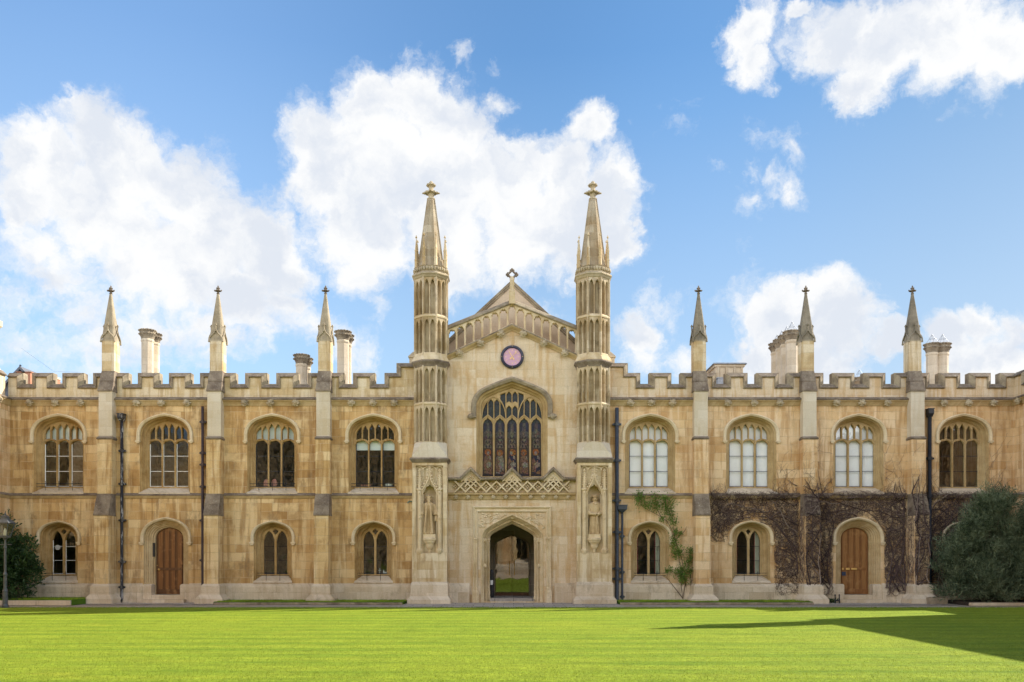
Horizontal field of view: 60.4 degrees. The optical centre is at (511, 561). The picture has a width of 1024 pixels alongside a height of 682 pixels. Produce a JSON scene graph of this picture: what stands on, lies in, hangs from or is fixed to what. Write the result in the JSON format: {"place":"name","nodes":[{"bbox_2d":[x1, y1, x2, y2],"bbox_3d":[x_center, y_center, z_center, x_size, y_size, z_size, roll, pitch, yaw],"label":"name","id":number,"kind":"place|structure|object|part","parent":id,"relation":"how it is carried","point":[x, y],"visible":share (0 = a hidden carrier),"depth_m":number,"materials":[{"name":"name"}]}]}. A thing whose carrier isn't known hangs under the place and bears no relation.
{"place":"outdoors","nodes":[
{"label":"outdoors","id":0,"kind":"place"},
{"bbox_2d":[5,364,61,395],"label":"distant house","id":1,"kind":"structure","parent":0,"point":[19,369],"depth_m":63.40,"materials":[{"name":"stone"}]},
{"bbox_2d":[10,598,85,604],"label":"grass verge","id":2,"kind":"object","parent":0,"point":[74,601],"depth_m":32.03,"materials":[{"name":"green plant"}]},
{"bbox_2d":[0,509,46,599],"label":"laurel shrub","id":3,"kind":"object","parent":2,"relation":"on","point":[21,558],"visible":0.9,"depth_m":32.21,"materials":[{"name":"green plant"}]},
{"bbox_2d":[0,596,85,599],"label":"verge blades","id":4,"kind":"object","parent":2,"relation":"on","point":[50,598],"visible":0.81,"depth_m":32.39,"materials":[{"name":"green plant"}]},
{"bbox_2d":[80,603,211,604],"bbox_3d":[-13.350,1.564,32.890,4.800,0.001,1.620,0,0,0],"label":"gravel apron","id":5,"kind":"object","parent":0,"point":[148,604],"visible":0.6,"depth_m":32.11,"materials":[{"name":"grey gravel"}]},
{"bbox_2d":[216,600,406,603],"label":"grass verge","id":6,"kind":"object","parent":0,"point":[404,602],"depth_m":32.45,"materials":[{"name":"green plant"}]},
{"bbox_2d":[214,599,406,601],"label":"verge blades","id":7,"kind":"object","parent":6,"relation":"on","point":[302,600],"visible":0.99,"depth_m":32.61,"materials":[{"name":"green plant"}]},
{"bbox_2d":[399,603,623,606],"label":"flagstone paving","id":8,"kind":"structure","parent":0,"point":[511,605],"depth_m":31.34,"materials":[{"name":"grey stone"}]},
{"bbox_2d":[0,607,1023,681],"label":"lawn","id":9,"kind":"structure","parent":0,"point":[922,616],"depth_m":16.50,"materials":[{"name":"green plant"}]},
{"bbox_2d":[0,513,15,607],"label":"street lamp","id":10,"kind":"object","parent":9,"relation":"on","point":[5,519],"visible":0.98,"depth_m":29.34,"materials":[{"name":"grey metal"}]},
{"bbox_2d":[9,606,1023,607],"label":"lawn edge","id":11,"kind":"object","parent":9,"relation":"on","point":[525,607],"visible":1,"depth_m":29.44,"materials":[{"name":"green plant"}]},
{"bbox_2d":[0,603,1023,606],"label":"path","id":12,"kind":"structure","parent":0,"point":[79,605],"depth_m":31.74,"materials":[{"name":"grey gravel"}]},
{"bbox_2d":[0,600,70,604],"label":"kerb","id":13,"kind":"structure","parent":12,"relation":"on","point":[39,602],"depth_m":31.56,"materials":[{"name":"stone"}]},
{"bbox_2d":[213,602,402,604],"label":"kerb","id":14,"kind":"structure","parent":12,"relation":"on","point":[307,603],"depth_m":32.06,"materials":[{"name":"stone"}]},
{"bbox_2d":[620,602,813,604],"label":"kerb","id":15,"kind":"structure","parent":12,"relation":"on","point":[716,603],"depth_m":32.06,"materials":[{"name":"stone"}]},
{"bbox_2d":[948,600,1023,604],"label":"soil bed","id":16,"kind":"object","parent":12,"relation":"on","point":[962,602],"visible":0.55,"depth_m":32.01,"materials":[{"name":"brown soil"}]},
{"bbox_2d":[927,479,1023,602],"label":"evergreen shrub","id":17,"kind":"object","parent":16,"relation":"on","point":[995,570],"visible":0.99,"depth_m":31.70,"materials":[{"name":"green plant"}]},
{"bbox_2d":[969,603,1023,605],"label":"kerb","id":18,"kind":"structure","parent":12,"relation":"on","point":[996,604],"depth_m":31.28,"materials":[{"name":"stone"}]},
{"bbox_2d":[0,0,1023,383],"label":"sky","id":19,"kind":"structure","parent":0,"point":[164,154],"materials":[{"name":"blue"}]},
{"bbox_2d":[617,600,807,603],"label":"grass verge","id":20,"kind":"object","parent":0,"point":[618,602],"depth_m":32.45,"materials":[{"name":"green plant"}]},
{"bbox_2d":[617,599,809,601],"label":"verge blades","id":21,"kind":"object","parent":20,"relation":"on","point":[728,600],"visible":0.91,"depth_m":32.58,"materials":[{"name":"green plant"}]},
{"bbox_2d":[814,603,958,604],"bbox_3d":[13.600,1.564,32.825,5.400,0.001,1.750,0,0,0],"label":"gravel apron","id":22,"kind":"object","parent":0,"point":[880,604],"visible":0.6,"depth_m":32.11,"materials":[{"name":"grey gravel"}]},
{"bbox_2d":[829,597,838,602],"bbox_3d":[12.039,1.491,33.422,0.896,0.307,0.528,0,0,0],"label":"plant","id":23,"kind":"object","parent":22,"relation":"on","point":[831,600],"visible":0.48,"depth_m":33.35,"materials":[{"name":"green plant"}]},
{"bbox_2d":[926,597,947,603],"bbox_3d":[15.699,1.440,32.500,0.640,0.260,0.360,0,0,0],"label":"stone trough","id":24,"kind":"object","parent":22,"relation":"on","point":[933,600],"visible":0.96,"depth_m":32.33,"materials":[{"name":"beige stone"}]},
{"label":"ground","id":25,"kind":"structure","parent":0,"visible":0},
{"bbox_2d":[0,321,11,595],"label":"college wing","id":26,"kind":"structure","parent":25,"relation":"on","point":[5,405],"depth_m":33.33,"materials":[{"name":"beige stone"}]},
{"bbox_2d":[7,285,413,603],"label":"college range","id":27,"kind":"structure","parent":25,"relation":"on","point":[319,522],"depth_m":33.70,"materials":[{"name":"stone"}]},
{"bbox_2d":[28,413,87,493],"bbox_3d":[-17.360,-4.134,33.915,2.210,3.087,0.650,0,0,0],"label":"window","id":28,"kind":"structure","parent":27,"relation":"in","point":[57,428],"depth_m":33.99,"materials":[{"name":"stone"}]},
{"bbox_2d":[34,521,81,582],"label":"window","id":29,"kind":"structure","parent":27,"relation":"in","point":[46,533],"depth_m":33.96,"materials":[{"name":"stone"}]},
{"bbox_2d":[116,413,125,601],"bbox_3d":[-14.890,-2.044,33.545,0.262,7.198,0.290,0,0,0],"label":"drainpipe","id":30,"kind":"object","parent":27,"relation":"attached to","point":[121,417],"visible":1,"depth_m":33.53,"materials":[{"name":"metal"}]},
{"bbox_2d":[135,413,193,493],"bbox_3d":[-13.290,-4.134,33.883,2.210,3.087,0.585,0,0,0],"label":"window","id":31,"kind":"structure","parent":27,"relation":"in","point":[145,428],"depth_m":33.97,"materials":[{"name":"stone"}]},
{"bbox_3d":[-13.250,-0.068,33.790,2.010,3.276,0.820,0,0,0],"label":"doorway","id":32,"kind":"part","parent":27,"relation":"part of","materials":[{"name":"stone"}]},
{"bbox_3d":[-13.250,-0.036,34.072,1.056,2.572,0.157,0,0,0],"label":"door","id":33,"kind":"part","parent":27,"relation":"part of","materials":[{"name":"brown wood"}]},
{"bbox_2d":[199,406,206,584],"bbox_3d":[-11.806,-2.332,33.561,0.239,7.168,0.238,0,0,0],"label":"drainpipe","id":34,"kind":"object","parent":27,"relation":"attached to","point":[202,453],"visible":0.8,"depth_m":33.54,"materials":[{"name":"black metal"}]},
{"bbox_2d":[264,479,276,485],"bbox_3d":[-9.415,-3.057,34.303,0.541,0.359,0.119,0,0,0],"label":"sill ornament","id":35,"kind":"object","parent":27,"relation":"attached to","point":[273,480],"visible":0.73,"depth_m":34.26,"materials":[{"name":"beige stone"}]},
{"bbox_2d":[243,413,300,493],"bbox_3d":[-9.180,-4.134,33.915,2.210,3.087,0.650,0,0,0],"label":"window","id":36,"kind":"structure","parent":27,"relation":"in","point":[272,427],"depth_m":33.95,"materials":[{"name":"stone"}]},
{"bbox_2d":[249,521,295,582],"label":"window","id":37,"kind":"structure","parent":27,"relation":"in","point":[257,537],"depth_m":33.94,"materials":[{"name":"stone"}]},
{"bbox_2d":[344,413,401,493],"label":"window","id":38,"kind":"structure","parent":27,"relation":"in","point":[368,420],"depth_m":33.95,"materials":[{"name":"stone"}]},
{"bbox_2d":[350,521,395,582],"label":"window","id":39,"kind":"structure","parent":27,"relation":"in","point":[358,535],"depth_m":33.94,"materials":[{"name":"stone"}]},
{"bbox_2d":[407,181,616,603],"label":"gatehouse facade","id":40,"kind":"structure","parent":25,"relation":"on","point":[511,472],"depth_m":33.54,"materials":[{"name":"beige stone"}]},
{"bbox_2d":[421,495,437,533],"bbox_3d":[-3.122,-1.751,33.046,0.783,1.468,0.466,0,0,0],"label":"statue","id":41,"kind":"object","parent":40,"relation":"on","point":[429,513],"visible":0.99,"depth_m":32.93,"materials":[{"name":"stone"}]},
{"bbox_2d":[490,570,493,596],"bbox_3d":[-0.800,0.860,34.547,0.170,1.090,0.177,0,0,0],"label":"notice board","id":42,"kind":"object","parent":40,"relation":"on","point":[491,583],"visible":0.86,"depth_m":34.47,"materials":[{"name":"black metal"}]},
{"bbox_2d":[496,560,511,595],"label":"glass door","id":43,"kind":"structure","parent":40,"relation":"in","point":[497,593],"depth_m":36.40,"materials":[{"name":"gold metal"}]},
{"bbox_2d":[467,377,556,480],"bbox_3d":[0.003,-4.973,33.740,3.425,4.187,0.721,0,0,0],"label":"window","id":44,"kind":"structure","parent":40,"relation":"in","point":[511,414],"depth_m":33.92,"materials":[{"name":"glass"}]},
{"bbox_2d":[472,506,551,602],"bbox_3d":[0.000,-0.270,33.846,3.030,3.680,0.748,0,0,0],"label":"doorway","id":45,"kind":"structure","parent":40,"relation":"in","point":[510,519],"depth_m":33.58,"materials":[{"name":"stone"}]},
{"bbox_2d":[501,345,523,368],"bbox_3d":[0.010,-7.805,33.539,0.890,0.890,0.121,0,0,0],"label":"wall clock","id":46,"kind":"object","parent":40,"relation":"attached to","point":[512,356],"depth_m":33.53,"materials":[{"name":"pink metal"}]},
{"bbox_2d":[512,560,527,595],"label":"glass door","id":47,"kind":"structure","parent":40,"relation":"in","point":[513,593],"depth_m":36.40,"materials":[{"name":"gold metal"}]},
{"bbox_2d":[588,495,602,533],"bbox_3d":[3.122,-1.758,33.042,0.794,1.483,0.459,0,0,0],"label":"statue","id":48,"kind":"object","parent":40,"relation":"on","point":[595,512],"visible":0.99,"depth_m":32.95,"materials":[{"name":"stone"}]},
{"bbox_2d":[610,285,1014,603],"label":"college range","id":49,"kind":"structure","parent":25,"relation":"on","point":[694,436],"depth_m":33.70,"materials":[{"name":"stone"}]},
{"bbox_2d":[612,407,620,599],"bbox_3d":[4.003,-2.153,33.534,0.331,7.434,0.253,0,0,0],"label":"drainpipe","id":50,"kind":"object","parent":49,"relation":"attached to","point":[617,531],"visible":0.94,"depth_m":33.49,"materials":[{"name":"metal"}]},
{"bbox_2d":[618,505,627,599],"bbox_3d":[4.207,-0.309,33.545,0.380,3.709,0.290,0,0,0],"label":"drainpipe","id":51,"kind":"object","parent":49,"relation":"attached to","point":[622,509],"visible":0.94,"depth_m":33.54,"materials":[{"name":"metal"}]},
{"bbox_2d":[627,521,672,582],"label":"window","id":52,"kind":"structure","parent":49,"relation":"in","point":[661,560],"depth_m":33.97,"materials":[{"name":"stone"}]},
{"bbox_2d":[621,413,679,493],"bbox_3d":[5.290,-4.134,33.915,2.210,3.087,0.650,0,0,0],"label":"window","id":53,"kind":"structure","parent":49,"relation":"in","point":[649,439],"depth_m":34.07,"materials":[{"name":"glass"}]},
{"bbox_2d":[632,489,693,598],"bbox_3d":[5.811,-0.682,33.501,2.509,4.212,0.360,0,0,0],"label":"climbing rose","id":54,"kind":"object","parent":49,"relation":"attached to","point":[682,580],"visible":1,"depth_m":33.48,"materials":[{"name":"green plant"}]},
{"bbox_2d":[722,413,780,493],"bbox_3d":[9.160,-4.134,33.915,2.210,3.087,0.650,0,0,0],"label":"window","id":55,"kind":"structure","parent":49,"relation":"in","point":[751,439],"depth_m":34.07,"materials":[{"name":"glass"}]},
{"bbox_2d":[728,521,774,582],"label":"window","id":56,"kind":"structure","parent":49,"relation":"in","point":[763,535],"depth_m":33.97,"materials":[{"name":"stone"}]},
{"bbox_3d":[13.260,-0.036,34.085,1.056,2.572,0.130,0,0,0],"label":"door","id":57,"kind":"part","parent":49,"relation":"part of","materials":[{"name":"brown wood"}]},
{"bbox_3d":[13.260,-0.068,33.790,2.010,3.276,0.820,0,0,0],"label":"doorway","id":58,"kind":"part","parent":49,"relation":"part of","materials":[{"name":"stone"}]},
{"bbox_2d":[830,413,888,493],"bbox_3d":[13.270,-4.134,33.915,2.210,3.087,0.650,0,0,0],"label":"window","id":59,"kind":"structure","parent":49,"relation":"in","point":[858,460],"depth_m":34.07,"materials":[{"name":"glass"}]},
{"bbox_2d":[710,438,1011,595],"bbox_3d":[13.350,-1.810,33.300,11.606,6.264,0.800,0,0,0],"label":"bare creeper","id":60,"kind":"object","parent":49,"relation":"attached to","point":[902,546],"visible":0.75,"depth_m":33.66,"materials":[{"name":"brown plant"}]},
{"bbox_2d":[925,408,934,583],"bbox_3d":[15.935,-2.358,33.545,0.345,6.947,0.290,0,0,0],"label":"drainpipe","id":61,"kind":"object","parent":49,"relation":"attached to","point":[929,416],"visible":0.76,"depth_m":33.53,"materials":[{"name":"black metal"}]},
{"bbox_2d":[941,521,977,580],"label":"window","id":62,"kind":"structure","parent":49,"relation":"in","point":[953,524],"depth_m":33.64,"materials":[{"name":"stone"}]},
{"bbox_2d":[935,413,993,493],"bbox_3d":[17.300,-4.134,33.883,2.210,3.087,0.585,0,0,0],"label":"window","id":63,"kind":"structure","parent":49,"relation":"in","point":[983,430],"depth_m":34.00,"materials":[{"name":"stone"}]},
{"bbox_2d":[1012,370,1023,599],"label":"college wing","id":64,"kind":"structure","parent":25,"relation":"on","point":[1018,400],"depth_m":33.33,"materials":[{"name":"beige stone"}]}
]}

